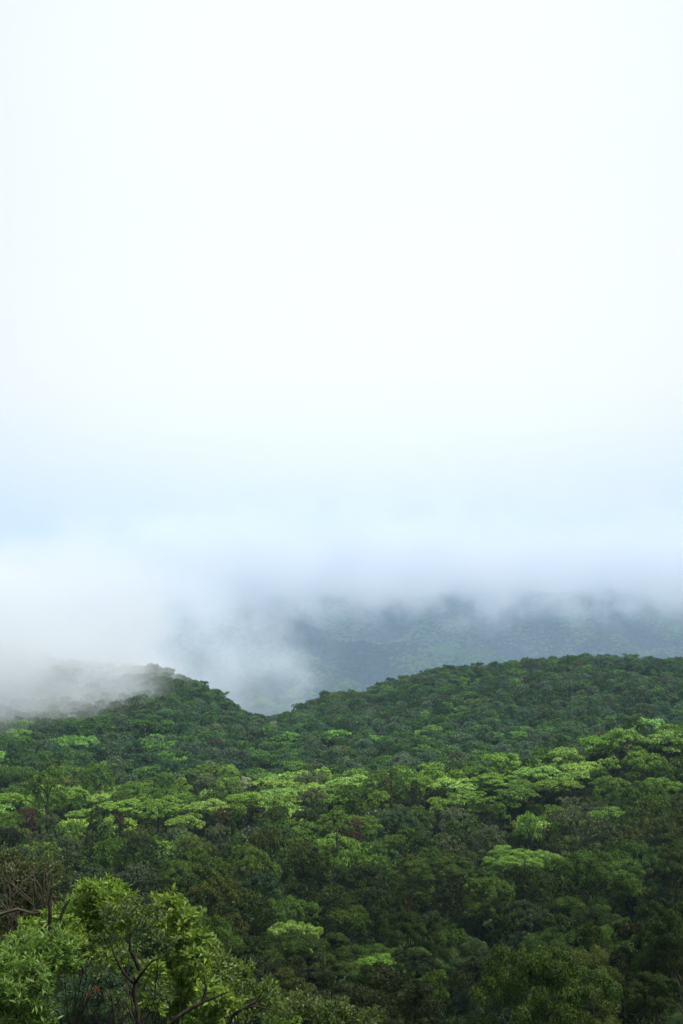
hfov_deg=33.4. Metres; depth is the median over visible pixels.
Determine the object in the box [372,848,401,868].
ragged tree
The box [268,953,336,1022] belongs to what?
flat topped tree
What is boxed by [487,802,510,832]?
ragged tree
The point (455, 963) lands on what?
broadleaf tree
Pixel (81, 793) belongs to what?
flat topped tree
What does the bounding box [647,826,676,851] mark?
ragged tree
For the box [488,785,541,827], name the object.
flat topped tree
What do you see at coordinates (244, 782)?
broadleaf tree
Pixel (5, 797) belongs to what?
flat topped tree
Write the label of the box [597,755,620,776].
ragged tree
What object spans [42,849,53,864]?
broadleaf tree
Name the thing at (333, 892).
broadleaf tree
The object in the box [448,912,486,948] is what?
broadleaf tree
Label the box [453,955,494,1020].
ragged tree
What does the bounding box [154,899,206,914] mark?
flat topped tree
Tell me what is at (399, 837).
flat topped tree
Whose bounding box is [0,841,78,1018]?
twiggy tree
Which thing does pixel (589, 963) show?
broadleaf tree
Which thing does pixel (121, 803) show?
flat topped tree
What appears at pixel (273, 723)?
broadleaf tree
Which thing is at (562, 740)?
ragged tree
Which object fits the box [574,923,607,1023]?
ragged tree
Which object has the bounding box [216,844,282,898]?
broadleaf tree
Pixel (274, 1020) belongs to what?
broadleaf tree
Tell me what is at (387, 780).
narrow tree
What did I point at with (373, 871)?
broadleaf tree
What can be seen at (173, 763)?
broadleaf tree
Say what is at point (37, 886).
broadleaf tree
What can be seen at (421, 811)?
broadleaf tree
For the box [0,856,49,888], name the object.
ragged tree
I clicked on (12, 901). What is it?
broadleaf tree
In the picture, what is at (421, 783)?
flat topped tree
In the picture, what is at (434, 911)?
flat topped tree
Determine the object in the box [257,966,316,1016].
ragged tree
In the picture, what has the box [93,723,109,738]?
broadleaf tree
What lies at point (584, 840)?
broadleaf tree
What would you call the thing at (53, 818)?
broadleaf tree
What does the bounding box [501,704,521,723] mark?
broadleaf tree
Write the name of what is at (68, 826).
ragged tree
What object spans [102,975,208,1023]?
broadleaf tree
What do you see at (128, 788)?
flat topped tree
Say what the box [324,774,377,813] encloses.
flat topped tree
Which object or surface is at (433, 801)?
flat topped tree
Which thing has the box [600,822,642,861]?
broadleaf tree
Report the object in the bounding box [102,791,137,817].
broadleaf tree
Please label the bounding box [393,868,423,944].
ragged tree
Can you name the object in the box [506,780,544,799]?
flat topped tree
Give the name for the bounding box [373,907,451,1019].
broadleaf tree
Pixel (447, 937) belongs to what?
broadleaf tree
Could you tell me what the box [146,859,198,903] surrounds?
broadleaf tree
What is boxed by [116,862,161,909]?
broadleaf tree
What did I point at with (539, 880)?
broadleaf tree
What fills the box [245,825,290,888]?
broadleaf tree
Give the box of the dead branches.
[167,976,275,1023]
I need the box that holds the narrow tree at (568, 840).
[558,835,582,852]
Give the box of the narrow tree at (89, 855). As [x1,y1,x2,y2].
[81,840,105,882]
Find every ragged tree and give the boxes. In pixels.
[0,785,25,793]
[0,812,36,845]
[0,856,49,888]
[23,831,47,845]
[50,853,79,873]
[55,820,83,840]
[66,903,125,979]
[113,811,129,839]
[125,724,135,738]
[132,739,143,752]
[167,777,192,793]
[174,831,198,848]
[212,808,231,850]
[232,811,249,831]
[254,781,285,801]
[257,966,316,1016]
[278,979,400,1023]
[291,841,313,884]
[310,801,328,823]
[311,850,335,890]
[326,807,350,872]
[332,926,361,951]
[345,961,446,1023]
[361,826,381,850]
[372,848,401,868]
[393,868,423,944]
[399,830,439,855]
[408,830,431,853]
[417,762,444,810]
[421,970,449,1023]
[446,768,467,808]
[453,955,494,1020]
[467,799,500,855]
[479,830,522,875]
[485,914,515,968]
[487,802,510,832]
[517,811,542,849]
[538,804,565,851]
[551,734,570,746]
[555,796,578,851]
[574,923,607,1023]
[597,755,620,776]
[603,778,623,805]
[603,791,631,818]
[622,716,648,771]
[622,971,682,1023]
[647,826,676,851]
[674,811,682,838]
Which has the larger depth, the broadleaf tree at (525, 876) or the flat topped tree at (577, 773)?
the flat topped tree at (577, 773)
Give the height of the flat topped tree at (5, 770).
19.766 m
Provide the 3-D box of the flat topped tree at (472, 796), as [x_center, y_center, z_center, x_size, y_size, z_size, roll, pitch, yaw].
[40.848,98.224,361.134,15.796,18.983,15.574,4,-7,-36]
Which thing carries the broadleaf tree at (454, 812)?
on the terrain
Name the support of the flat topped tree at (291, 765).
on the terrain
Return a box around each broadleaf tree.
[0,827,21,850]
[0,845,42,893]
[0,892,32,933]
[0,902,72,1023]
[0,945,56,1023]
[3,742,23,765]
[6,869,59,911]
[8,768,28,786]
[15,806,40,841]
[23,766,69,822]
[29,843,63,892]
[34,890,92,957]
[38,812,61,841]
[40,958,182,1023]
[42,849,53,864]
[51,837,81,867]
[57,862,124,951]
[60,722,78,745]
[75,755,97,765]
[79,761,115,803]
[87,805,111,832]
[90,835,133,881]
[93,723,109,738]
[99,914,186,1000]
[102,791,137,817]
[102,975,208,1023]
[104,754,124,781]
[109,715,126,731]
[110,973,235,1023]
[114,834,162,894]
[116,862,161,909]
[120,823,152,865]
[125,695,143,710]
[133,752,160,772]
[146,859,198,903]
[153,771,177,794]
[158,758,180,772]
[162,826,195,857]
[162,912,249,1004]
[169,740,193,758]
[172,720,194,740]
[175,836,218,874]
[182,757,203,773]
[186,875,252,939]
[192,774,219,795]
[199,789,227,841]
[201,710,216,725]
[202,895,277,973]
[204,737,226,751]
[204,823,230,856]
[216,764,240,793]
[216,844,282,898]
[221,953,273,1023]
[228,776,251,788]
[233,749,252,767]
[237,871,288,969]
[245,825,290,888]
[251,905,272,1017]
[252,817,298,858]
[256,894,319,950]
[262,803,290,831]
[268,995,302,1023]
[269,720,276,726]
[282,850,333,909]
[282,885,319,905]
[291,809,316,834]
[293,771,328,808]
[296,789,327,818]
[301,738,327,757]
[301,913,337,974]
[311,884,352,949]
[324,746,346,765]
[334,784,368,816]
[334,886,392,945]
[338,864,398,943]
[339,759,363,773]
[340,747,351,756]
[340,817,364,841]
[354,738,372,755]
[361,771,394,801]
[370,719,386,733]
[371,803,419,853]
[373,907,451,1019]
[376,739,397,755]
[382,949,441,1022]
[389,753,414,765]
[390,852,429,943]
[392,771,418,801]
[393,742,414,756]
[401,804,434,835]
[406,735,426,755]
[412,898,446,945]
[412,923,510,1023]
[417,751,435,761]
[419,711,429,716]
[430,879,473,921]
[432,814,492,868]
[437,806,470,835]
[441,937,532,1023]
[444,750,470,766]
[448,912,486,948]
[463,875,520,947]
[463,944,623,1023]
[469,823,508,855]
[476,725,494,742]
[491,863,566,932]
[493,742,513,753]
[498,871,552,932]
[499,898,553,953]
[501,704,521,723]
[503,864,534,931]
[505,801,529,829]
[510,756,538,781]
[516,943,637,1023]
[517,926,594,1017]
[538,794,556,808]
[542,849,651,931]
[548,807,590,852]
[550,734,570,748]
[552,896,582,936]
[568,705,590,720]
[572,722,588,743]
[576,814,622,861]
[590,724,605,733]
[590,916,666,1022]
[596,839,640,872]
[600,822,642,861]
[605,840,682,913]
[609,918,682,1023]
[615,779,670,840]
[625,813,682,853]
[627,899,682,1023]
[632,792,677,840]
[646,760,676,790]
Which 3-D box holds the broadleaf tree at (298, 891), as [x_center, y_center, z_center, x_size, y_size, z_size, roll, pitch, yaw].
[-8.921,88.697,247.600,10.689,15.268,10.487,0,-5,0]
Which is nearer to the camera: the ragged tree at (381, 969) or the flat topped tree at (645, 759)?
the ragged tree at (381, 969)
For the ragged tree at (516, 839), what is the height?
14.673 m
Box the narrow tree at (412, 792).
[410,780,419,804]
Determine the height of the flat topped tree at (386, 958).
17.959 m
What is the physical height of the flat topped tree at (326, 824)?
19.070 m
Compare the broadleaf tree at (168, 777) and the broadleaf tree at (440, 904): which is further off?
the broadleaf tree at (168, 777)
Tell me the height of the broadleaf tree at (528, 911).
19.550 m
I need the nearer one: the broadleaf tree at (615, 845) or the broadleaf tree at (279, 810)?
the broadleaf tree at (615, 845)
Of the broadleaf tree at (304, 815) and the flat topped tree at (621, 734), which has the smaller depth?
the broadleaf tree at (304, 815)
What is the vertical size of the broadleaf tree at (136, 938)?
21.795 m
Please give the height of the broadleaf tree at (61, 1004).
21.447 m
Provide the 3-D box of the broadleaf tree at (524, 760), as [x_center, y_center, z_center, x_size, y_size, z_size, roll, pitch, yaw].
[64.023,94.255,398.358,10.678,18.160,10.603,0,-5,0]
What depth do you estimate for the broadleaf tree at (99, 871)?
215.13 m
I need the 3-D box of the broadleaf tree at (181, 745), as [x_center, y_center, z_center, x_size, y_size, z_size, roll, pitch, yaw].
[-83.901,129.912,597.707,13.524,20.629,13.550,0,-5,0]
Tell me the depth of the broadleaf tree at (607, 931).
140.92 m
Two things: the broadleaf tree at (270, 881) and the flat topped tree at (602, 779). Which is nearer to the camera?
the broadleaf tree at (270, 881)
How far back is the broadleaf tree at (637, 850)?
222.87 m
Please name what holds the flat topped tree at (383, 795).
on the terrain
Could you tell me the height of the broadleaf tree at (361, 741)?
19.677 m
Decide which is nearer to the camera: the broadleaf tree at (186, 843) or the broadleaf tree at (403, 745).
the broadleaf tree at (186, 843)
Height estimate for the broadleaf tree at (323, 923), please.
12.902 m
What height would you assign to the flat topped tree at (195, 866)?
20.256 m
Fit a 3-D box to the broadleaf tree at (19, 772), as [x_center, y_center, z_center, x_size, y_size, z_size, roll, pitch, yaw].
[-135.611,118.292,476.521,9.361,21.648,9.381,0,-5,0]
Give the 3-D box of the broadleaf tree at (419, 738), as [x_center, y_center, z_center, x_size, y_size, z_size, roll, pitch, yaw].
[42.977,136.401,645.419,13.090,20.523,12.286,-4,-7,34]
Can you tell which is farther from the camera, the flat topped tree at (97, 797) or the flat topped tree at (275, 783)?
the flat topped tree at (275, 783)
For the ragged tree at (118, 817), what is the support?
on the terrain
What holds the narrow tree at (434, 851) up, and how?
on the terrain
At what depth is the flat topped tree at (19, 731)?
660.18 m
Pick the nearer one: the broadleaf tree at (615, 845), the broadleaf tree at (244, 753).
the broadleaf tree at (615, 845)
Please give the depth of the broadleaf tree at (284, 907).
190.77 m
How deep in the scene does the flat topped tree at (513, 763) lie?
392.90 m
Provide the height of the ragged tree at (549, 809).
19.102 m
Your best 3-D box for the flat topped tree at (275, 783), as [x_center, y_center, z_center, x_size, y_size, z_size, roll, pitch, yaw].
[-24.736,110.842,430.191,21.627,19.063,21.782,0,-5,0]
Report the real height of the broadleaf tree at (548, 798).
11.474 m
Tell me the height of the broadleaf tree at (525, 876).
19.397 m
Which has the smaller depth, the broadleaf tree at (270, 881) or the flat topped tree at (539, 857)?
the broadleaf tree at (270, 881)
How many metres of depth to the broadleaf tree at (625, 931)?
108.99 m
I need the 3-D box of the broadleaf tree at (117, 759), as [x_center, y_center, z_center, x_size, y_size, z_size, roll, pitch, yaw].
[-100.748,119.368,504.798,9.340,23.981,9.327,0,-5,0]
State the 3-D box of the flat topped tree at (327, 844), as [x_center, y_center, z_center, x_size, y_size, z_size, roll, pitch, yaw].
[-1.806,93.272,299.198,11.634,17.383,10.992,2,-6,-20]
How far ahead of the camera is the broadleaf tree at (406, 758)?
583.90 m
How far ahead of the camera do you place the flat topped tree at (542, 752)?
401.40 m
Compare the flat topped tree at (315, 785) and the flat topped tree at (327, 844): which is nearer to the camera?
the flat topped tree at (327, 844)
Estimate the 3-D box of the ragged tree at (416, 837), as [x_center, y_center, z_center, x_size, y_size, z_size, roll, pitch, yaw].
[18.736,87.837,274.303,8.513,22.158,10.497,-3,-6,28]
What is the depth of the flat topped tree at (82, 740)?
625.08 m
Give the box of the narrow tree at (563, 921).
[541,912,574,984]
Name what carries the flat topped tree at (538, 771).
on the terrain
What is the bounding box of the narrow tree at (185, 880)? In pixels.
[165,872,203,920]
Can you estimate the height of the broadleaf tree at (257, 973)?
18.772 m
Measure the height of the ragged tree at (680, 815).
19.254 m
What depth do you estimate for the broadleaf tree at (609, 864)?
192.66 m
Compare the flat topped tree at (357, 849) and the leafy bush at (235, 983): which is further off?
the flat topped tree at (357, 849)
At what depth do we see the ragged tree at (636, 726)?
410.89 m
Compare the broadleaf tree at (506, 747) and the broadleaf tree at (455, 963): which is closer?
the broadleaf tree at (455, 963)
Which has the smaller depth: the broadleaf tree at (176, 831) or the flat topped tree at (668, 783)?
the broadleaf tree at (176, 831)
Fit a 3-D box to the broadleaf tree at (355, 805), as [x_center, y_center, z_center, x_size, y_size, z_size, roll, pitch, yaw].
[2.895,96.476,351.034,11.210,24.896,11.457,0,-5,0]
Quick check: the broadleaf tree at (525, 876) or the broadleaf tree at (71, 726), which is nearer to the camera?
the broadleaf tree at (525, 876)
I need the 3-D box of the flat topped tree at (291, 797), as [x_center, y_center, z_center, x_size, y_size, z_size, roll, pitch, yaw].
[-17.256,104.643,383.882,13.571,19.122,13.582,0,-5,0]
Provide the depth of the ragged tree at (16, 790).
432.62 m
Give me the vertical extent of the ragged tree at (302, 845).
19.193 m
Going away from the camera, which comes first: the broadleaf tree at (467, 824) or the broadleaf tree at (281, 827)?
the broadleaf tree at (281, 827)
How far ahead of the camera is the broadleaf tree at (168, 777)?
428.19 m
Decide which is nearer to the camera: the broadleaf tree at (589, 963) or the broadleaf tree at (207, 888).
the broadleaf tree at (589, 963)
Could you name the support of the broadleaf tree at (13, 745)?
on the terrain
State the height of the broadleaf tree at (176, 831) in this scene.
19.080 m
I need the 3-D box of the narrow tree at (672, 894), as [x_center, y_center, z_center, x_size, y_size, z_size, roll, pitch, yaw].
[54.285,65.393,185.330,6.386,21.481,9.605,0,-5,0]
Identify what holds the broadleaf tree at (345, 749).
on the terrain
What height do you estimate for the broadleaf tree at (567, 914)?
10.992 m
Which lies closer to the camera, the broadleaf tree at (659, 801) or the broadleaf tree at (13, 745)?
the broadleaf tree at (659, 801)
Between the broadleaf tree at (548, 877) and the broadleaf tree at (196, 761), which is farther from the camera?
the broadleaf tree at (196, 761)
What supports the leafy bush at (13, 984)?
on the terrain
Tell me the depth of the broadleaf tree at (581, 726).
698.01 m
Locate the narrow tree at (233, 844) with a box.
[218,838,269,896]
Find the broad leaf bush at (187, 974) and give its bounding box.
[127,883,251,1023]
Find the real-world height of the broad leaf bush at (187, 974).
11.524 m
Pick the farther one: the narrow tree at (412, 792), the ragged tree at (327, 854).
the narrow tree at (412, 792)
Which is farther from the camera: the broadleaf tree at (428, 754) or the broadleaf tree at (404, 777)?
the broadleaf tree at (428, 754)
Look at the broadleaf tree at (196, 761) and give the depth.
522.12 m
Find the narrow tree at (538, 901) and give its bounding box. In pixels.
[516,892,545,934]
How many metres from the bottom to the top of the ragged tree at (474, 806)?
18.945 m
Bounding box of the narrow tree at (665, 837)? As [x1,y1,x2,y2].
[655,832,682,884]
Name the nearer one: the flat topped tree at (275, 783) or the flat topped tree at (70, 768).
the flat topped tree at (275, 783)
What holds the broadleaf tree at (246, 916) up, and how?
on the terrain
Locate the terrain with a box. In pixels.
[0,557,682,1023]
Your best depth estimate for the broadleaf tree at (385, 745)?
641.03 m
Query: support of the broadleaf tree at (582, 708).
on the terrain
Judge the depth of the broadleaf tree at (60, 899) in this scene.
173.14 m
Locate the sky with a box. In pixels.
[0,0,682,567]
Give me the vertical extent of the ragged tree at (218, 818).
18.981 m
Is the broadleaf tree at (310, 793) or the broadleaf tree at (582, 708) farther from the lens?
the broadleaf tree at (582, 708)
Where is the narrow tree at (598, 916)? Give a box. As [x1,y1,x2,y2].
[575,905,628,1021]
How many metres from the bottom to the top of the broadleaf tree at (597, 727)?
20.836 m
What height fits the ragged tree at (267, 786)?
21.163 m
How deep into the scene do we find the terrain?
3100.77 m
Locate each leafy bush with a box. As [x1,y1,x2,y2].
[0,921,85,1023]
[204,939,280,1023]
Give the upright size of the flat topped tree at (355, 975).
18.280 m
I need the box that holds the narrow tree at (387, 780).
[377,777,396,807]
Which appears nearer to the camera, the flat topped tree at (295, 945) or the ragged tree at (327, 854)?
the flat topped tree at (295, 945)
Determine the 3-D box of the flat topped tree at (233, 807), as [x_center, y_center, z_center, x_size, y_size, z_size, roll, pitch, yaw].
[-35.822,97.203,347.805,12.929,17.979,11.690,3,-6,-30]
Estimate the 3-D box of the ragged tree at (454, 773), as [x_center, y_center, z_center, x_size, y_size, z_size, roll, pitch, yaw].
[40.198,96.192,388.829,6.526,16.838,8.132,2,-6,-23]
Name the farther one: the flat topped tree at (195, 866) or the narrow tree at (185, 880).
the flat topped tree at (195, 866)
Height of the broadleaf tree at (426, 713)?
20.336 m
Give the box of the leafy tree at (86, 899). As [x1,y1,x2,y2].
[15,873,146,1023]
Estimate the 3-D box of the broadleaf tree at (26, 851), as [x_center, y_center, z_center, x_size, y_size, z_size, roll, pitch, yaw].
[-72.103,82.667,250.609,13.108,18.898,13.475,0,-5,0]
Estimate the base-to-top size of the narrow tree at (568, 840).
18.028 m
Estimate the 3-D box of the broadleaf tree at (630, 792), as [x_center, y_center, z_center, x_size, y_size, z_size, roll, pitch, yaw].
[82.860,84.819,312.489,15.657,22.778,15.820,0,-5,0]
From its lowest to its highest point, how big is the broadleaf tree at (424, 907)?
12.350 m
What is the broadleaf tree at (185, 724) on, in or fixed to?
on the terrain
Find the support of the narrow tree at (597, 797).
on the terrain
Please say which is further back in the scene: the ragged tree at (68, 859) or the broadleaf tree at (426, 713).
the broadleaf tree at (426, 713)
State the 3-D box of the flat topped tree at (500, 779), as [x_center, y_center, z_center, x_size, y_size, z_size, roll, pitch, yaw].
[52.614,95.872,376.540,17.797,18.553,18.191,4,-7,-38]
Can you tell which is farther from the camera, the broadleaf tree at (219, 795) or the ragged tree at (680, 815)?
the broadleaf tree at (219, 795)
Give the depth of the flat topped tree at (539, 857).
280.01 m
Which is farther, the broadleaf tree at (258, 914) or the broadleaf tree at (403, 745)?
the broadleaf tree at (403, 745)
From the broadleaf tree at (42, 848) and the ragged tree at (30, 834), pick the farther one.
the ragged tree at (30, 834)
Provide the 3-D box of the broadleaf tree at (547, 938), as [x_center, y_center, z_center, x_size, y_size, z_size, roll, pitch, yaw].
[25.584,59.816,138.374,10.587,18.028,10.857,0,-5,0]
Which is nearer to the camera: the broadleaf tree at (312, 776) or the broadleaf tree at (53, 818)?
the broadleaf tree at (53, 818)
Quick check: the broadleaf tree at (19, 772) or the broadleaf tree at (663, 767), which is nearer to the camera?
the broadleaf tree at (663, 767)
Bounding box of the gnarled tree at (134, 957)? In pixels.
[83,895,180,1023]
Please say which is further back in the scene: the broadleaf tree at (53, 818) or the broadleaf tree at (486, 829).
the broadleaf tree at (53, 818)
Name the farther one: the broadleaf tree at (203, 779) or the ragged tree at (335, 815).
the broadleaf tree at (203, 779)
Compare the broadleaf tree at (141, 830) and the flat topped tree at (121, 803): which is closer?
the broadleaf tree at (141, 830)
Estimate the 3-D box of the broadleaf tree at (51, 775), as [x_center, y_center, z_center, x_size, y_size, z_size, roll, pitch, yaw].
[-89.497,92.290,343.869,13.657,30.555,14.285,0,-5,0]
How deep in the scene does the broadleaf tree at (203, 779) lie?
434.06 m
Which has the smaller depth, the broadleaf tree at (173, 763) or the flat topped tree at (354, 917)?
the flat topped tree at (354, 917)
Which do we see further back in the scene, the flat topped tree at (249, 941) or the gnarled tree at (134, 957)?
the flat topped tree at (249, 941)
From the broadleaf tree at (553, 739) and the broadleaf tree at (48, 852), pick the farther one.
the broadleaf tree at (553, 739)
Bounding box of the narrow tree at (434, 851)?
[416,847,448,904]
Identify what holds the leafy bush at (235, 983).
on the terrain
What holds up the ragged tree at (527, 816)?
on the terrain
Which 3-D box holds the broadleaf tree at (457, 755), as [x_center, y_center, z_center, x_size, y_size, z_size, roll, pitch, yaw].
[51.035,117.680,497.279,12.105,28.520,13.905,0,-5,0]
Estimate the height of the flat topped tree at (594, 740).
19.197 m
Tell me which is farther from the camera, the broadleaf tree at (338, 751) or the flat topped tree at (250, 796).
the broadleaf tree at (338, 751)
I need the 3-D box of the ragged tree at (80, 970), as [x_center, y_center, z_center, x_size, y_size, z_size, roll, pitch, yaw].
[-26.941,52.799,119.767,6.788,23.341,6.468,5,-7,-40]
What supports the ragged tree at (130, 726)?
on the terrain
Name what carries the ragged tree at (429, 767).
on the terrain
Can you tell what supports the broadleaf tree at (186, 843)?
on the terrain
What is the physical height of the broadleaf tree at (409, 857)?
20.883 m
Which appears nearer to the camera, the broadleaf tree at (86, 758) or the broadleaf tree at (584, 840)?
the broadleaf tree at (584, 840)
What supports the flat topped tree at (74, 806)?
on the terrain
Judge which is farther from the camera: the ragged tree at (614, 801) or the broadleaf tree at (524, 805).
the broadleaf tree at (524, 805)
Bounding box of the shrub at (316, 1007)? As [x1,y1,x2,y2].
[222,976,386,1023]
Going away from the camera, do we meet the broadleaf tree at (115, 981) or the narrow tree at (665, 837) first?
the broadleaf tree at (115, 981)
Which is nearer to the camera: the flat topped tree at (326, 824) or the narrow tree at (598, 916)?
the narrow tree at (598, 916)
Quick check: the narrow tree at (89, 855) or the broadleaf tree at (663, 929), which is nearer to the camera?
the broadleaf tree at (663, 929)
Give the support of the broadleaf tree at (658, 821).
on the terrain
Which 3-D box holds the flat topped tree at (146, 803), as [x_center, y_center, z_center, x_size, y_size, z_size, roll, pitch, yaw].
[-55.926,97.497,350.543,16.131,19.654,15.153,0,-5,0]
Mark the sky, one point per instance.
(282, 282)
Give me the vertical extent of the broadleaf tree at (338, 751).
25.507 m
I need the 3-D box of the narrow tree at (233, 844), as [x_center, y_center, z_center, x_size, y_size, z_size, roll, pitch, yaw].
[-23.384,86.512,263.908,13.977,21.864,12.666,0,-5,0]
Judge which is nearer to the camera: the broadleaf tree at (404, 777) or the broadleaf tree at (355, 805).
the broadleaf tree at (355, 805)
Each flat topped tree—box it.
[0,765,33,782]
[0,792,33,811]
[6,728,32,737]
[42,795,86,821]
[49,786,93,820]
[56,735,99,753]
[58,765,86,778]
[64,808,103,831]
[79,793,116,807]
[93,798,145,832]
[116,782,150,809]
[133,795,187,834]
[141,787,176,831]
[141,802,184,832]
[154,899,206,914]
[164,814,206,829]
[167,846,233,904]
[182,798,229,839]
[186,764,240,783]
[205,799,244,826]
[213,927,272,1018]
[225,791,272,829]
[250,779,304,794]
[258,929,361,1012]
[259,787,297,803]
[267,920,323,953]
[268,819,316,845]
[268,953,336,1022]
[272,793,309,805]
[284,760,309,772]
[296,782,339,801]
[314,832,358,886]
[316,813,383,849]
[318,790,358,841]
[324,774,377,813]
[326,904,371,956]
[331,839,378,888]
[337,943,449,1018]
[356,952,396,997]
[367,790,389,808]
[368,839,409,864]
[382,828,433,900]
[386,852,476,926]
[404,775,435,821]
[420,909,446,932]
[426,797,450,833]
[427,776,480,799]
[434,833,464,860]
[447,789,494,817]
[461,765,492,790]
[469,772,524,818]
[482,752,521,799]
[482,845,560,875]
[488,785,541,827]
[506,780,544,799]
[512,765,560,807]
[531,747,560,765]
[535,776,584,804]
[548,746,591,796]
[550,770,590,804]
[560,761,607,797]
[577,735,618,785]
[587,806,633,823]
[588,775,631,798]
[600,728,644,778]
[621,749,667,780]
[630,717,668,735]
[639,729,682,761]
[640,777,682,807]
[653,724,682,742]
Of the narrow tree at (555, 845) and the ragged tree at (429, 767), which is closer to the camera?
the narrow tree at (555, 845)
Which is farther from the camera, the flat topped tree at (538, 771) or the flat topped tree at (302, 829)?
the flat topped tree at (538, 771)
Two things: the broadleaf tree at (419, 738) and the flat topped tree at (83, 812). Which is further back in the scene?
the broadleaf tree at (419, 738)
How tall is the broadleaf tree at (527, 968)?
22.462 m
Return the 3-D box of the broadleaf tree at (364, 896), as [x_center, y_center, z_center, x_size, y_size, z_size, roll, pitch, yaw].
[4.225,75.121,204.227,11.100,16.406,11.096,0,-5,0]
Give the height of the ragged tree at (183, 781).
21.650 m
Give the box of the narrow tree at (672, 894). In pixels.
[651,846,682,914]
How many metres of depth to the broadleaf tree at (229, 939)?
115.67 m
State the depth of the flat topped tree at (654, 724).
665.17 m
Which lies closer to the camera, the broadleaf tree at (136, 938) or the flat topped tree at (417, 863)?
the broadleaf tree at (136, 938)
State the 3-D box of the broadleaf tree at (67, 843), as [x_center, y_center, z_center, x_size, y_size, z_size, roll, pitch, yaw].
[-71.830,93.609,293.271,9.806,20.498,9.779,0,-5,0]
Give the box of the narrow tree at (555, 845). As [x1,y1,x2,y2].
[550,817,557,852]
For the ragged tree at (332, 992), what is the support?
on the terrain
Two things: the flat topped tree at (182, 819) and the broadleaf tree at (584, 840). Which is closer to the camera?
the broadleaf tree at (584, 840)
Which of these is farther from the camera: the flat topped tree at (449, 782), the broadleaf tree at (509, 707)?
the broadleaf tree at (509, 707)
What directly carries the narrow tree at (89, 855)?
on the terrain
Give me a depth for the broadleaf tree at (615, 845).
239.89 m
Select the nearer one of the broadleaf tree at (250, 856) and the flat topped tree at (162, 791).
the broadleaf tree at (250, 856)
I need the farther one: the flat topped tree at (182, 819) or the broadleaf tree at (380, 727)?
the broadleaf tree at (380, 727)
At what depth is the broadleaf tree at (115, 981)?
90.59 m
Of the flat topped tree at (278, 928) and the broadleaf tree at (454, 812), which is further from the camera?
the broadleaf tree at (454, 812)
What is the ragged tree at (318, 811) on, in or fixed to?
on the terrain
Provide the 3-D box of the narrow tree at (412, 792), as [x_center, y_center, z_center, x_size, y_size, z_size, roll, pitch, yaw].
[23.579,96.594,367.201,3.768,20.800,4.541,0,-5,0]
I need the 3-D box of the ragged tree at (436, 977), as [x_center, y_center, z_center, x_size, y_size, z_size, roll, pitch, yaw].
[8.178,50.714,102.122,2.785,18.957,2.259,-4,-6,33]
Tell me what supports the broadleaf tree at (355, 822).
on the terrain
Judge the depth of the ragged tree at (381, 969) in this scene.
76.16 m
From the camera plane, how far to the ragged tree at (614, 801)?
331.40 m
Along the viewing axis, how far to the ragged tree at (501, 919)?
164.50 m
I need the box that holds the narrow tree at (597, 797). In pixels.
[590,787,601,810]
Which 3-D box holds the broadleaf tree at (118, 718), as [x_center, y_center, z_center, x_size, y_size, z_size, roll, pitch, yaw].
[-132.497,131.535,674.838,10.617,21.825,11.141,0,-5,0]
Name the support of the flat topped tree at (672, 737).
on the terrain
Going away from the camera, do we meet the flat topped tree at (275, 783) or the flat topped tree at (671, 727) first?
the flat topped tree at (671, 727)
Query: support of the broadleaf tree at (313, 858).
on the terrain
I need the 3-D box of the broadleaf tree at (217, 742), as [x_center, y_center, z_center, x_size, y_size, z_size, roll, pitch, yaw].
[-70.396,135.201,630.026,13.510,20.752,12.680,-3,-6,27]
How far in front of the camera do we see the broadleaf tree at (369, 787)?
381.88 m
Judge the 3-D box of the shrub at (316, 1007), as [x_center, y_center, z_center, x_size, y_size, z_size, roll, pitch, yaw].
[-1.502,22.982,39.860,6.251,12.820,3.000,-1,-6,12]
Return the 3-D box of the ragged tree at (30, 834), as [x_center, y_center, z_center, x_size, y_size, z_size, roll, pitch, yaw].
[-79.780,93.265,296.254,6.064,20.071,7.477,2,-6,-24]
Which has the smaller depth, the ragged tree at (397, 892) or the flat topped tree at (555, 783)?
the ragged tree at (397, 892)
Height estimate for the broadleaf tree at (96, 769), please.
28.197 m
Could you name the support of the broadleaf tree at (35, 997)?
on the terrain
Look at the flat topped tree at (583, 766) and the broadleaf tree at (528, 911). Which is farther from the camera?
the flat topped tree at (583, 766)

